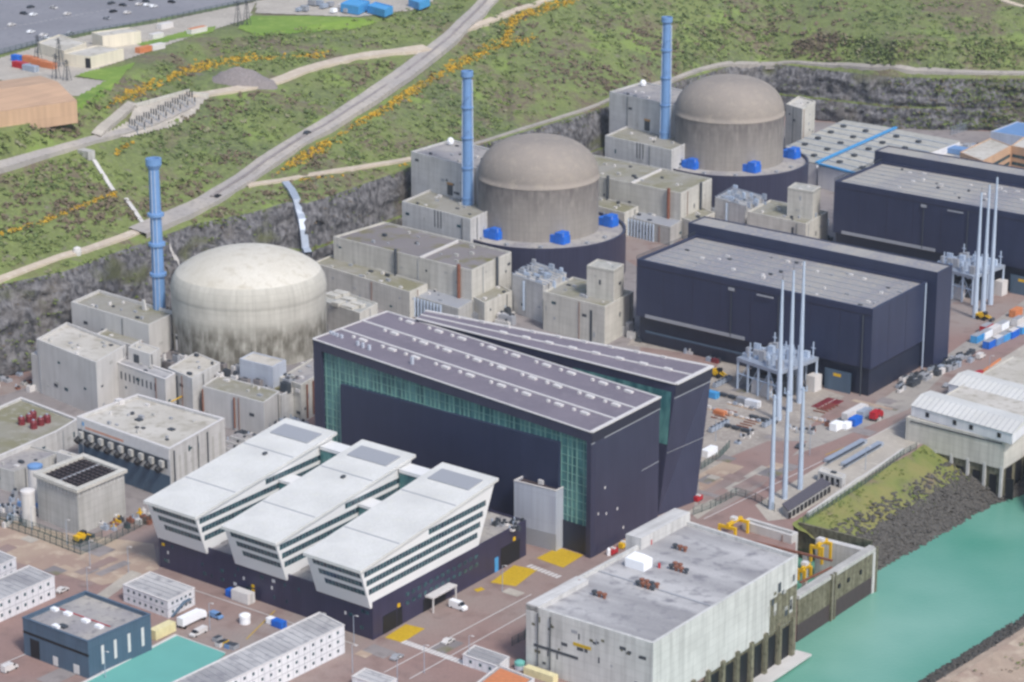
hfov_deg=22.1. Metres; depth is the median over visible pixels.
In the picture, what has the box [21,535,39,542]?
paving repair
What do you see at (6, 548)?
paving repair
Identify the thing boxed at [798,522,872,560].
basin wall
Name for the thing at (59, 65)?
lattice tower
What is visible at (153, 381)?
switchgear building
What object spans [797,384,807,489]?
line mast
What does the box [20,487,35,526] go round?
storage tank
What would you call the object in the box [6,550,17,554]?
paving repair
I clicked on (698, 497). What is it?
site machine
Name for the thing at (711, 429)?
equipment cabinet
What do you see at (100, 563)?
paving repair
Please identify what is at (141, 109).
switchyard apron
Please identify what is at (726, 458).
paving repair
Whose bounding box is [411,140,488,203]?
fuel building
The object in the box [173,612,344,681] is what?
site cabin
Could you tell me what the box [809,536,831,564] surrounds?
gantry crane
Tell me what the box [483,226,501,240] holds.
tarpaulin shelter
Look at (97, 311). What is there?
safeguard building
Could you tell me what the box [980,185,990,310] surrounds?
line mast
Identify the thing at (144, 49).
container
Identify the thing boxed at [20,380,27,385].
plant unit
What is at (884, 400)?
paving repair
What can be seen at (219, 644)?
equipment crate
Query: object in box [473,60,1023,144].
berm path
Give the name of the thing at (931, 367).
stored equipment
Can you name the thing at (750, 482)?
paving repair
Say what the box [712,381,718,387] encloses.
equipment cabinet
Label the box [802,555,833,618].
rail pier
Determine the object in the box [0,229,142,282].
cliff top track
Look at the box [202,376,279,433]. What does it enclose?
auxiliary building
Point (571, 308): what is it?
electrical building
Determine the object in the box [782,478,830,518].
long shed
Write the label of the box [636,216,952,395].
turbine hall
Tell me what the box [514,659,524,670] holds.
green tank
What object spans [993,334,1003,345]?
container
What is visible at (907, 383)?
stored equipment
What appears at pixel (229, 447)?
plant unit
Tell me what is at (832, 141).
workshop hall
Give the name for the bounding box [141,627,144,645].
window
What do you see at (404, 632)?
yellow marking
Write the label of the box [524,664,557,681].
storage box
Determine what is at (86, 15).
car park
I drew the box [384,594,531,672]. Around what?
line marking
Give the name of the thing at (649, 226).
equipment building
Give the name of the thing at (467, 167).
vent stack
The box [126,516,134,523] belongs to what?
site material
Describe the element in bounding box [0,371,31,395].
yard paving
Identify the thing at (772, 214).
electrical building
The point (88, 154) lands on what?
slope chamber
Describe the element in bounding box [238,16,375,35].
lawn
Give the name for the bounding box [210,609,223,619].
utility vehicle
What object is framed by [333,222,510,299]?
auxiliary building
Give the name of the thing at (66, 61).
lattice tower
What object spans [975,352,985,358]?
van
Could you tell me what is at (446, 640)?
parked car
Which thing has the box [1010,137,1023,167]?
office block
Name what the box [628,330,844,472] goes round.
yard paving
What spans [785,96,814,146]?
auxiliary building
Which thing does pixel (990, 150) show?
office block
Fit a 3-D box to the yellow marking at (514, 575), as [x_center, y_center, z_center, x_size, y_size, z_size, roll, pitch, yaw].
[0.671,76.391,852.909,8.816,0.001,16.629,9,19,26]
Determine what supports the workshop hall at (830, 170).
on the yard paving at (827, 196)
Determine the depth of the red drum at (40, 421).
968.40 m
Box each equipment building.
[414,289,473,318]
[628,212,681,244]
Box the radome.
[73,246,81,255]
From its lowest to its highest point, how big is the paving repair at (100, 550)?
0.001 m
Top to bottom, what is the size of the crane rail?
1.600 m
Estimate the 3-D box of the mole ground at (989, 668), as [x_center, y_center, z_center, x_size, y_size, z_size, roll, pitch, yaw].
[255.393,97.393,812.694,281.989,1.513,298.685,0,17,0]
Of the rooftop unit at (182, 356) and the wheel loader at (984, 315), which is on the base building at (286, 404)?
the rooftop unit at (182, 356)
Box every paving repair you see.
[0,544,17,552]
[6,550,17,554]
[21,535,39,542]
[37,668,75,681]
[44,566,67,574]
[60,565,90,579]
[70,540,115,556]
[75,556,117,574]
[80,581,94,586]
[94,560,129,575]
[355,650,371,657]
[363,644,394,658]
[431,640,462,652]
[434,608,457,618]
[502,588,523,596]
[697,489,719,497]
[698,474,718,483]
[698,488,727,503]
[704,463,739,477]
[706,473,745,481]
[706,474,719,479]
[712,491,735,501]
[715,455,736,462]
[731,383,750,392]
[732,474,766,490]
[757,468,782,477]
[763,435,783,440]
[767,462,782,469]
[780,463,797,470]
[849,427,875,435]
[851,399,893,409]
[875,397,896,404]
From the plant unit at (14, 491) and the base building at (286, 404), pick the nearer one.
the plant unit at (14, 491)
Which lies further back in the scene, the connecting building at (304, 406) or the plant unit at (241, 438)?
the connecting building at (304, 406)
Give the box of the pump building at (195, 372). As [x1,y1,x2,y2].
[168,352,219,410]
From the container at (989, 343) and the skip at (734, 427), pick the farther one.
the container at (989, 343)
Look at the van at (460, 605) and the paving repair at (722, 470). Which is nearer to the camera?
the van at (460, 605)
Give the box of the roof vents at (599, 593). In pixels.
[592,589,606,598]
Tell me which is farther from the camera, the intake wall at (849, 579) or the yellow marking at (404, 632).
the intake wall at (849, 579)
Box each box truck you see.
[177,608,206,628]
[842,403,868,420]
[869,409,883,421]
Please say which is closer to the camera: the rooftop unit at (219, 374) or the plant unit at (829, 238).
the rooftop unit at (219, 374)
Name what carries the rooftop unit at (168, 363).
on the base building at (286, 404)
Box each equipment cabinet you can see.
[708,426,714,432]
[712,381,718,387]
[762,421,767,427]
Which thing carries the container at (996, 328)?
on the road at (905, 399)
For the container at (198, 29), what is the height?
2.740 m
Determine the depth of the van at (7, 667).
781.63 m
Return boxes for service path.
[91,101,136,136]
[468,10,514,31]
[511,0,551,12]
[1000,0,1023,7]
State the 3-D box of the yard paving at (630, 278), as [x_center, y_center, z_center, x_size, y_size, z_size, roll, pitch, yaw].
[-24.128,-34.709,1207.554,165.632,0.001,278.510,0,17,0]
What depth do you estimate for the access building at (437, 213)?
1189.06 m
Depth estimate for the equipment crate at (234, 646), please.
797.42 m
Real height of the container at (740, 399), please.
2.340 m
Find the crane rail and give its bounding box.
[748,539,832,582]
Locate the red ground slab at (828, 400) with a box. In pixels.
[811,397,842,409]
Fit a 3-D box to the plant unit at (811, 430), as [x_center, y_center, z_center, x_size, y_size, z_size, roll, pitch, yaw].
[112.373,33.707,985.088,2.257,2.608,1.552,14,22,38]
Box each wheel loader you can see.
[73,529,93,543]
[712,367,727,378]
[975,311,994,321]
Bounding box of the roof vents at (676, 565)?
[669,561,688,573]
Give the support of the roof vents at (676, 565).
on the pumping station
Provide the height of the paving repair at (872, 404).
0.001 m
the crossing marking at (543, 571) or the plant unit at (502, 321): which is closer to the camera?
the crossing marking at (543, 571)
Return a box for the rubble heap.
[212,67,277,89]
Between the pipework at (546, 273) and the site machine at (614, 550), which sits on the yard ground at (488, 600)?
the site machine at (614, 550)
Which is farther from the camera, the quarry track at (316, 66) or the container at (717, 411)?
the quarry track at (316, 66)
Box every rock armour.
[859,474,1023,571]
[918,614,1023,681]
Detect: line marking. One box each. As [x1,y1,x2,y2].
[195,590,357,645]
[246,610,275,638]
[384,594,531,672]
[409,613,525,678]
[704,420,904,518]
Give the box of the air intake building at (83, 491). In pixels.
[33,453,127,533]
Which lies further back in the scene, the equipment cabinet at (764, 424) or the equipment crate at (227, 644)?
the equipment cabinet at (764, 424)
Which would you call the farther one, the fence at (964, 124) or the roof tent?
the fence at (964, 124)
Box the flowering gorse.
[0,0,579,235]
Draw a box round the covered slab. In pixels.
[83,634,225,681]
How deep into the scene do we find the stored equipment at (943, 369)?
1054.52 m
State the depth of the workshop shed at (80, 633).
787.76 m
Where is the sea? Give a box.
[774,486,1023,681]
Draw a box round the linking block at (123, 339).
[97,329,142,355]
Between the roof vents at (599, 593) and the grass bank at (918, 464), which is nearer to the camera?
the roof vents at (599, 593)
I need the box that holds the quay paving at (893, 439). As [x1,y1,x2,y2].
[756,345,1023,520]
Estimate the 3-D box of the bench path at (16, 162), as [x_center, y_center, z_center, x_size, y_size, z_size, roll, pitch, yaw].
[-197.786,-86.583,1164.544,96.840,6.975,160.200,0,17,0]
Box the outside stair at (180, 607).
[171,598,191,617]
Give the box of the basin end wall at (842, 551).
[814,536,875,593]
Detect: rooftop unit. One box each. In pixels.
[164,360,173,369]
[172,354,179,363]
[178,353,187,359]
[216,371,223,377]
[220,362,226,370]
[222,368,230,376]
[230,374,237,379]
[231,364,235,373]
[235,363,239,373]
[240,377,250,382]
[253,378,262,386]
[280,381,290,393]
[282,377,292,387]
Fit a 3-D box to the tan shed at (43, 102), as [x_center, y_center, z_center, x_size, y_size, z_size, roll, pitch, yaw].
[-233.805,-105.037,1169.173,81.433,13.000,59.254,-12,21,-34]
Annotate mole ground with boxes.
[936,628,1023,681]
[947,634,1023,681]
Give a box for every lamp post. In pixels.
[353,615,357,642]
[502,565,506,590]
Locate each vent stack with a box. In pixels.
[145,156,166,309]
[461,70,473,205]
[659,16,672,138]
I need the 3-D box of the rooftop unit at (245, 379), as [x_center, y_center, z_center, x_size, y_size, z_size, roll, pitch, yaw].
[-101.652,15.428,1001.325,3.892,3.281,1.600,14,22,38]
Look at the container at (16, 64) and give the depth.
1264.63 m
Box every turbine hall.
[312,311,661,557]
[415,310,713,514]
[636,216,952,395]
[833,145,1023,294]
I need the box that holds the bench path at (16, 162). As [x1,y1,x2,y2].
[0,104,195,173]
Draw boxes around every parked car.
[55,586,68,593]
[389,653,403,660]
[441,637,454,644]
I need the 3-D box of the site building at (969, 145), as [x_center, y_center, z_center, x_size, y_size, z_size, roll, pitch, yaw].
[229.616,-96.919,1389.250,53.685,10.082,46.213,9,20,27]
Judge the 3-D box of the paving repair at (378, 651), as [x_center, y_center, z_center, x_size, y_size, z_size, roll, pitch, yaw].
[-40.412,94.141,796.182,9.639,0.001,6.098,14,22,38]
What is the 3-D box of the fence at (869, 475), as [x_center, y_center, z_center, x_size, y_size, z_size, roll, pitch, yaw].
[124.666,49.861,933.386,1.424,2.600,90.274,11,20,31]
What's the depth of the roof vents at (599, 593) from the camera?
786.69 m
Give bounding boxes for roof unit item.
[491,518,497,526]
[515,525,521,530]
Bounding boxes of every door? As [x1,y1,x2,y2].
[53,656,57,665]
[73,664,79,674]
[85,58,90,67]
[495,557,497,571]
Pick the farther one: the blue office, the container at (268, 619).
the blue office
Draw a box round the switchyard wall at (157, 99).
[132,89,208,105]
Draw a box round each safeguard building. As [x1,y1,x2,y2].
[31,322,125,411]
[71,290,173,354]
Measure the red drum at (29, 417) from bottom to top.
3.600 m
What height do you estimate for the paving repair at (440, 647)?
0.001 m
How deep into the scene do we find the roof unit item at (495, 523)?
862.78 m
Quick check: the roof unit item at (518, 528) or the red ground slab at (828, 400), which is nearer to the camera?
the roof unit item at (518, 528)
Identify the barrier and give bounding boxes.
[983,358,1000,371]
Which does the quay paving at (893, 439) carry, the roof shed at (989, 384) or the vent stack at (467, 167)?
the roof shed at (989, 384)
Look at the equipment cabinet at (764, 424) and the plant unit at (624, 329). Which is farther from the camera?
the plant unit at (624, 329)
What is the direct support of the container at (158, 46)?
on the depot yard at (76, 86)
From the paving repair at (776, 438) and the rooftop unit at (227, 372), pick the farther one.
the rooftop unit at (227, 372)
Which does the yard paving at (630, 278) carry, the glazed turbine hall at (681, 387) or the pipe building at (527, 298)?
the pipe building at (527, 298)
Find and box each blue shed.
[340,0,369,14]
[367,2,392,16]
[408,0,429,9]
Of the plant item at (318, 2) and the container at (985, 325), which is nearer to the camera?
the container at (985, 325)
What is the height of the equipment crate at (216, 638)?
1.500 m
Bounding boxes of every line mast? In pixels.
[768,391,778,509]
[776,279,783,420]
[782,388,791,499]
[787,270,794,411]
[796,255,804,403]
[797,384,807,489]
[972,191,982,318]
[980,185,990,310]
[987,173,997,304]
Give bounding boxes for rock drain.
[168,241,178,264]
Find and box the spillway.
[282,181,311,256]
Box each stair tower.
[587,259,623,301]
[787,182,820,219]
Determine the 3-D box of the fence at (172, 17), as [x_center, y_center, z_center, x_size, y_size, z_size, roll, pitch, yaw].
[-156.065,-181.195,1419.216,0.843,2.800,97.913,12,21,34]
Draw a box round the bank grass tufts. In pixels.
[799,445,970,534]
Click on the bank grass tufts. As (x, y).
(839, 503)
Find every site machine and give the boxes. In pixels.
[610,546,617,555]
[618,540,625,548]
[694,494,702,501]
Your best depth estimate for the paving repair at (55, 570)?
857.21 m
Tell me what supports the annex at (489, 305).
on the yard paving at (630, 278)
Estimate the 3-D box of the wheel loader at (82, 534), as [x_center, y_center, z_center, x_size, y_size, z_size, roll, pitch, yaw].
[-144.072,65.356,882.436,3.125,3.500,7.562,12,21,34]
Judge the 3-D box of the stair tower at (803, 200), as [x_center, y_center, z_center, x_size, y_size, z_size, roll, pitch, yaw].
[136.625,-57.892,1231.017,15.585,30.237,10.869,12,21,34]
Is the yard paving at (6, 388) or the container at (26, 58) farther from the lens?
the container at (26, 58)
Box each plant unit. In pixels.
[0,504,4,512]
[2,376,12,382]
[2,519,9,527]
[4,503,12,512]
[7,512,13,517]
[9,494,14,501]
[11,488,17,496]
[13,510,20,520]
[15,371,22,375]
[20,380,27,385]
[26,383,35,391]
[225,437,240,445]
[226,445,235,451]
[230,433,249,442]
[234,429,247,434]
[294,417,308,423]
[473,311,477,319]
[495,318,510,325]
[499,313,515,325]
[504,305,510,313]
[622,325,626,335]
[625,321,632,330]
[627,329,638,339]
[808,427,814,434]
[824,419,829,426]
[827,235,832,240]
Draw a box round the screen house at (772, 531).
[742,518,797,554]
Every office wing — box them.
[143,418,336,553]
[221,439,415,580]
[303,462,498,608]
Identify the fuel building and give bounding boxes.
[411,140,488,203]
[609,82,681,137]
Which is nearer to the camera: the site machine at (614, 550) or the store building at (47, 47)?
the site machine at (614, 550)
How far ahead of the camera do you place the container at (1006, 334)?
1096.34 m
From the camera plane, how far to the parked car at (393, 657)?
789.77 m
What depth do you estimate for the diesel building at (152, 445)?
935.51 m
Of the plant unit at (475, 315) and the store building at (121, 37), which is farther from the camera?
the store building at (121, 37)
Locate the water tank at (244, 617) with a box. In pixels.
[239,612,250,624]
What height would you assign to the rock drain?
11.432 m
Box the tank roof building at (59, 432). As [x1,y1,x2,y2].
[0,397,77,459]
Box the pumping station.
[526,508,811,681]
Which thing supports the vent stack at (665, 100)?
on the access building at (626, 143)
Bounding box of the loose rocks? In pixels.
[814,462,965,538]
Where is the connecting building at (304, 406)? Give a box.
[280,359,314,420]
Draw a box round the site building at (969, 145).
[944,143,973,156]
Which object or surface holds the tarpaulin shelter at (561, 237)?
on the reactor building at (535, 190)
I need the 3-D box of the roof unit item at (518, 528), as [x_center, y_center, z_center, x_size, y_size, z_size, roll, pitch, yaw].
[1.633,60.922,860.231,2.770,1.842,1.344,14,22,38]
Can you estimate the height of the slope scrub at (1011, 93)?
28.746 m
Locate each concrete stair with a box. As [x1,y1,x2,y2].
[92,159,115,190]
[124,198,143,222]
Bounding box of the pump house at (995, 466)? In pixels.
[905,356,1023,499]
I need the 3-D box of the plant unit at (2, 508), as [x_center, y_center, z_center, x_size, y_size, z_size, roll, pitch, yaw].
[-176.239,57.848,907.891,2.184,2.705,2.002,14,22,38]
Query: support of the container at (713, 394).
on the yard paving at (724, 435)
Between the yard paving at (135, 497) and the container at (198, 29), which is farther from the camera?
the container at (198, 29)
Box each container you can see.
[11,54,21,60]
[12,60,28,68]
[22,55,38,62]
[22,63,38,72]
[31,58,47,65]
[40,60,56,68]
[135,45,151,52]
[148,32,163,39]
[149,42,164,50]
[151,620,175,640]
[157,21,172,29]
[187,25,206,33]
[225,587,232,597]
[231,586,254,604]
[266,616,275,624]
[271,617,286,628]
[701,445,717,457]
[709,389,719,398]
[713,408,726,415]
[736,396,748,404]
[744,398,760,408]
[829,420,842,431]
[842,420,851,429]
[848,414,862,426]
[856,406,871,418]
[970,331,984,343]
[979,322,993,330]
[980,328,992,339]
[982,337,995,348]
[988,324,1000,335]
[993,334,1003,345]
[996,319,1009,330]
[999,330,1010,341]
[1007,327,1019,338]
[1009,306,1022,317]
[1011,315,1023,326]
[1016,323,1023,334]
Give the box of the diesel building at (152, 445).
[74,394,225,493]
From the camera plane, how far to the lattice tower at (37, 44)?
1273.27 m
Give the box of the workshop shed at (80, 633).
[22,590,151,678]
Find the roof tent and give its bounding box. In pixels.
[625,551,652,571]
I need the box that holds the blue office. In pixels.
[990,121,1023,144]
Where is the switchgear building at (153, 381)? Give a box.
[117,356,176,403]
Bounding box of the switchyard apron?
[107,93,206,136]
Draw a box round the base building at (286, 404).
[160,350,312,417]
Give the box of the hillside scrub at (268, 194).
[0,0,1023,273]
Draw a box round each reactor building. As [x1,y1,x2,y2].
[170,243,326,368]
[473,133,625,288]
[673,74,808,206]
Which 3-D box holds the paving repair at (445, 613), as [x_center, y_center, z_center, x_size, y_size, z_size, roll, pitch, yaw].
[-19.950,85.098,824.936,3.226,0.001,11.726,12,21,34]
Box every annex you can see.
[0,446,56,491]
[473,284,511,321]
[681,207,714,238]
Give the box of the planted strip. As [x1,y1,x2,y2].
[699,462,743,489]
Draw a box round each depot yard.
[0,2,254,95]
[255,0,432,16]
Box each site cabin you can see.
[0,551,16,576]
[0,565,55,621]
[122,571,194,617]
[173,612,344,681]
[351,668,396,681]
[462,645,509,672]
[477,665,534,681]
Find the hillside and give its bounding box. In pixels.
[0,0,1023,375]
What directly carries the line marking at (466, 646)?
on the yard ground at (488, 600)
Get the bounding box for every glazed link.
[279,441,349,488]
[358,463,430,515]
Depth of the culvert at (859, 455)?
960.67 m
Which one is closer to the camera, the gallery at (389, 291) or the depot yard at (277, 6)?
the gallery at (389, 291)
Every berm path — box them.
[247,157,410,187]
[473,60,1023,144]
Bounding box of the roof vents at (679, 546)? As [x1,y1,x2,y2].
[673,543,687,551]
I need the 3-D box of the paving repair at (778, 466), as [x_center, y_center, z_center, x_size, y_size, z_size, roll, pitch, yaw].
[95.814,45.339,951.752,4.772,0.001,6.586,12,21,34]
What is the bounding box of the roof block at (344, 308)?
[326,289,377,332]
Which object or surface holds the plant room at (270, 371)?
on the base building at (286, 404)
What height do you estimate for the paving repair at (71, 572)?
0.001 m
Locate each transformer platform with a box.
[736,332,821,399]
[937,244,1007,304]
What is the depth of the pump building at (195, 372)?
1001.97 m
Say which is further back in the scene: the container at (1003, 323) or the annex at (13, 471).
the container at (1003, 323)
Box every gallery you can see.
[316,255,427,317]
[599,197,638,235]
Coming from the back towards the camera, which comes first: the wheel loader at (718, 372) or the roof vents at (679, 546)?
the wheel loader at (718, 372)
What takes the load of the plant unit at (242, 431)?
on the yard ground at (488, 600)
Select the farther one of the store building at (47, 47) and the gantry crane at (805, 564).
the store building at (47, 47)
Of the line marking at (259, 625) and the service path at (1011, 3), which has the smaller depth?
the line marking at (259, 625)
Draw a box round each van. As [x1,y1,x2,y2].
[0,661,17,672]
[189,625,207,637]
[449,598,467,610]
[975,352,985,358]
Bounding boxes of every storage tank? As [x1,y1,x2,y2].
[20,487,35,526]
[27,462,42,502]
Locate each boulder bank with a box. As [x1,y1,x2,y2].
[867,475,1023,563]
[927,618,1023,681]
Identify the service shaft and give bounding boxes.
[513,476,562,550]
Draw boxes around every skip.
[720,392,727,396]
[727,394,736,398]
[731,425,740,429]
[740,427,749,432]
[749,414,758,419]
[758,416,768,421]
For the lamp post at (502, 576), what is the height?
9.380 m
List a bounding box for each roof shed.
[911,390,1023,443]
[948,370,1023,401]
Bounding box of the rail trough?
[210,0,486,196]
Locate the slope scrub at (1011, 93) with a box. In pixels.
[883,76,1023,130]
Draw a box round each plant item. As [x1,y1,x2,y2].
[300,5,309,10]
[308,0,315,4]
[316,0,323,5]
[319,3,328,7]
[326,1,334,6]
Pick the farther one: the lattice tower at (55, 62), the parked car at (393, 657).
the lattice tower at (55, 62)
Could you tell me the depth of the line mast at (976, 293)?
1121.26 m
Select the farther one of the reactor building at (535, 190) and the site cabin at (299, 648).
the reactor building at (535, 190)
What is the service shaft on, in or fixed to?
on the yard ground at (488, 600)
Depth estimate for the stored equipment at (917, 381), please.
1040.90 m
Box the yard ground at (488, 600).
[0,116,1023,681]
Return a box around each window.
[101,645,103,663]
[114,639,116,657]
[127,633,130,652]
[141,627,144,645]
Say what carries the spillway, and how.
on the hillside
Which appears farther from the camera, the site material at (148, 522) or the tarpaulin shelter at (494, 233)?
the tarpaulin shelter at (494, 233)
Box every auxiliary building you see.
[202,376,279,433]
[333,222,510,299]
[593,155,711,219]
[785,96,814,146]
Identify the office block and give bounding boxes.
[960,138,1010,165]
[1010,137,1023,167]
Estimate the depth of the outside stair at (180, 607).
823.28 m
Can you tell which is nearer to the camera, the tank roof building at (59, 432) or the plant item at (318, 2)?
the tank roof building at (59, 432)
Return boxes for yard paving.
[0,370,236,533]
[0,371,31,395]
[0,517,158,584]
[378,260,639,350]
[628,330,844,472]
[698,441,806,514]
[783,122,990,303]
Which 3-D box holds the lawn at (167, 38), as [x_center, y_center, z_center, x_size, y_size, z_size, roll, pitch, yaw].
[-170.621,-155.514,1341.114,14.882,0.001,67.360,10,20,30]
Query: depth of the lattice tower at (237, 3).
1368.94 m
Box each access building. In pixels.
[402,189,486,242]
[605,126,684,169]
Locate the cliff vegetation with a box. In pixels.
[0,62,1023,369]
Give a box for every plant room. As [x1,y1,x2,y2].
[128,341,160,366]
[239,352,285,388]
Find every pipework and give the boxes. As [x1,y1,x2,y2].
[512,259,568,287]
[715,185,766,207]
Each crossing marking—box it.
[401,640,470,667]
[526,564,560,577]
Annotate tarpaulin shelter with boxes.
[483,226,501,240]
[550,230,569,244]
[599,213,618,227]
[681,157,698,169]
[742,160,760,172]
[783,146,800,158]
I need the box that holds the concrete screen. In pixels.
[56,450,77,462]
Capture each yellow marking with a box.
[385,624,424,641]
[491,565,535,585]
[537,548,582,567]
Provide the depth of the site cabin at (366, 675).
771.57 m
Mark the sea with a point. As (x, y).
(924, 611)
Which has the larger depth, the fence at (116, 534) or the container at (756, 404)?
the container at (756, 404)
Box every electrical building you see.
[543,277,633,344]
[747,200,827,239]
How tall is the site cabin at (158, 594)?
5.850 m
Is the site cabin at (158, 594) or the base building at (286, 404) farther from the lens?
the base building at (286, 404)
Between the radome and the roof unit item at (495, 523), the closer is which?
the roof unit item at (495, 523)
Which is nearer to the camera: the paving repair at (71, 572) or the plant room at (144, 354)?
the paving repair at (71, 572)
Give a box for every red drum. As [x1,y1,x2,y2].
[18,415,24,425]
[25,413,32,422]
[29,409,36,419]
[30,419,37,429]
[37,416,44,425]
[43,413,50,423]
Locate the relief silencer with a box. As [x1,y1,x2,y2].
[175,334,177,350]
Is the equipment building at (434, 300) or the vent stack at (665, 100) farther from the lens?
the vent stack at (665, 100)
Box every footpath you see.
[97,570,141,597]
[688,465,767,518]
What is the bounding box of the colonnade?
[818,467,845,488]
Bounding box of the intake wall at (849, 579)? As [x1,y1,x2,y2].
[796,545,878,641]
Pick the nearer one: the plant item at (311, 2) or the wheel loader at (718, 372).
the wheel loader at (718, 372)
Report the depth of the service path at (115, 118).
1194.54 m
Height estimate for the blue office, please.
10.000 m
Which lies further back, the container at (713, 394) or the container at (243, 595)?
the container at (713, 394)
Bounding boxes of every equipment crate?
[212,635,222,641]
[215,640,222,647]
[224,641,233,648]
[229,642,239,650]
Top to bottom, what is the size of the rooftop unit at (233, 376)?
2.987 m
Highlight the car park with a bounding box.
[0,0,248,53]
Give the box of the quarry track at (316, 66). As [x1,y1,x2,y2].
[185,45,431,97]
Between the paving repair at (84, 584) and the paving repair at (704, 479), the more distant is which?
the paving repair at (704, 479)
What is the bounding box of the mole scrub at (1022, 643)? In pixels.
[951,638,1023,681]
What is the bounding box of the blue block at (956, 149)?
[947,145,968,154]
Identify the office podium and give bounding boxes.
[159,509,525,639]
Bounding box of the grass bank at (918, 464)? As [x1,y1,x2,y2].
[792,445,965,539]
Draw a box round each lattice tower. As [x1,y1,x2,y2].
[34,35,41,58]
[52,54,60,78]
[56,38,63,66]
[63,60,71,79]
[234,1,241,24]
[243,0,250,24]
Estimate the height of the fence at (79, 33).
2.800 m
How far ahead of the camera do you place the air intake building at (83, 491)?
894.91 m
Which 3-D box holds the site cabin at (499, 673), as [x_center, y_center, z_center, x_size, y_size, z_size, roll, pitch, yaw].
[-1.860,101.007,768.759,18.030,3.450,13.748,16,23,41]
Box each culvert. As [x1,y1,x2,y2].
[824,438,866,462]
[840,441,883,466]
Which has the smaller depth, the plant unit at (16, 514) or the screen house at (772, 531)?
the screen house at (772, 531)
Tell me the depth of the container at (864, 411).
1001.93 m
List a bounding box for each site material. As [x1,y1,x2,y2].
[111,523,116,530]
[117,515,123,522]
[124,521,130,528]
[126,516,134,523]
[143,517,151,524]
[711,357,718,363]
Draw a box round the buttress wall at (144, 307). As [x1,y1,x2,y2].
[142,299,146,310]
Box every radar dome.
[447,137,453,144]
[640,80,645,85]
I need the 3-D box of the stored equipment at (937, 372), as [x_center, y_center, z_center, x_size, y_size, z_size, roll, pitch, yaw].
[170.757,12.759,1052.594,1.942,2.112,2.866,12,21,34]
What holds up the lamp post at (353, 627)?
on the yard ground at (488, 600)
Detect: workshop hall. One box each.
[786,120,896,185]
[817,130,959,191]
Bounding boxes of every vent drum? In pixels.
[447,182,452,195]
[644,119,649,130]
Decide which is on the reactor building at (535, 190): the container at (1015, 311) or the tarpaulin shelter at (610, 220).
the tarpaulin shelter at (610, 220)
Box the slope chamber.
[77,148,94,160]
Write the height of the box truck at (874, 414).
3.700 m
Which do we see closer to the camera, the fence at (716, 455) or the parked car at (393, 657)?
the parked car at (393, 657)
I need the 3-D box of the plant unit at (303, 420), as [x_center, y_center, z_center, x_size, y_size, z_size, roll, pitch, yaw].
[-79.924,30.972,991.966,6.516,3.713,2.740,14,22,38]
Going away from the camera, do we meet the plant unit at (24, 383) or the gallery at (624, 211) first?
the plant unit at (24, 383)
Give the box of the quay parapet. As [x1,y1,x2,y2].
[807,448,904,516]
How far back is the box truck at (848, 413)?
999.95 m
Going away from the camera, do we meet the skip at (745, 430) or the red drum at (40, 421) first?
the red drum at (40, 421)
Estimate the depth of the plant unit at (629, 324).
1104.62 m
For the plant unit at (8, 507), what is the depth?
906.55 m
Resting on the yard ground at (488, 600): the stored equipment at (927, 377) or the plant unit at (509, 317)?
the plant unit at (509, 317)
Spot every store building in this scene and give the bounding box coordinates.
[38,34,86,60]
[64,45,123,67]
[92,27,140,46]
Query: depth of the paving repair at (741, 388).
1035.36 m
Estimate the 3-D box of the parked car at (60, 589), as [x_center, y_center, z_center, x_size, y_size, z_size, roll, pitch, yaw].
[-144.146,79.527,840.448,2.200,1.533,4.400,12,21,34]
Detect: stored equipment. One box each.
[897,386,903,392]
[899,376,906,381]
[906,378,914,386]
[913,378,920,385]
[922,374,931,380]
[928,365,934,370]
[934,369,941,375]
[939,367,945,374]
[945,364,951,371]
[952,363,957,370]
[954,354,963,359]
[955,361,961,367]
[967,349,975,354]
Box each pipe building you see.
[512,263,565,322]
[715,189,763,223]
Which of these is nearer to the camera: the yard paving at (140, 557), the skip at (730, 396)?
the yard paving at (140, 557)
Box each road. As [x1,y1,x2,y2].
[129,0,498,237]
[694,301,1023,506]
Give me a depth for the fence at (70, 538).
885.50 m
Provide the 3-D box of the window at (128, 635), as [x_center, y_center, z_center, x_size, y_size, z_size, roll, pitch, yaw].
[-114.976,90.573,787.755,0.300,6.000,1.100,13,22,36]
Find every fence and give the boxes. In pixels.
[0,18,156,53]
[0,512,102,546]
[0,515,150,554]
[161,0,257,20]
[512,629,525,644]
[693,488,774,513]
[701,440,729,468]
[803,443,916,521]
[950,122,967,134]
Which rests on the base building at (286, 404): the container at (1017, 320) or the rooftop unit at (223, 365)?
the rooftop unit at (223, 365)
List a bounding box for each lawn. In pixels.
[76,62,134,110]
[139,26,215,45]
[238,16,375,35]
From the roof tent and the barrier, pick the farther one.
the barrier
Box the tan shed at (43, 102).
[0,76,77,128]
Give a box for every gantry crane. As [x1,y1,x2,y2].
[718,515,749,535]
[797,560,812,581]
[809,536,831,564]
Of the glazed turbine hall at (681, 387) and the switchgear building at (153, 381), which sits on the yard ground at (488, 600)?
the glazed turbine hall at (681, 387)
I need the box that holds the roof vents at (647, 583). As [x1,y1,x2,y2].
[635,577,659,590]

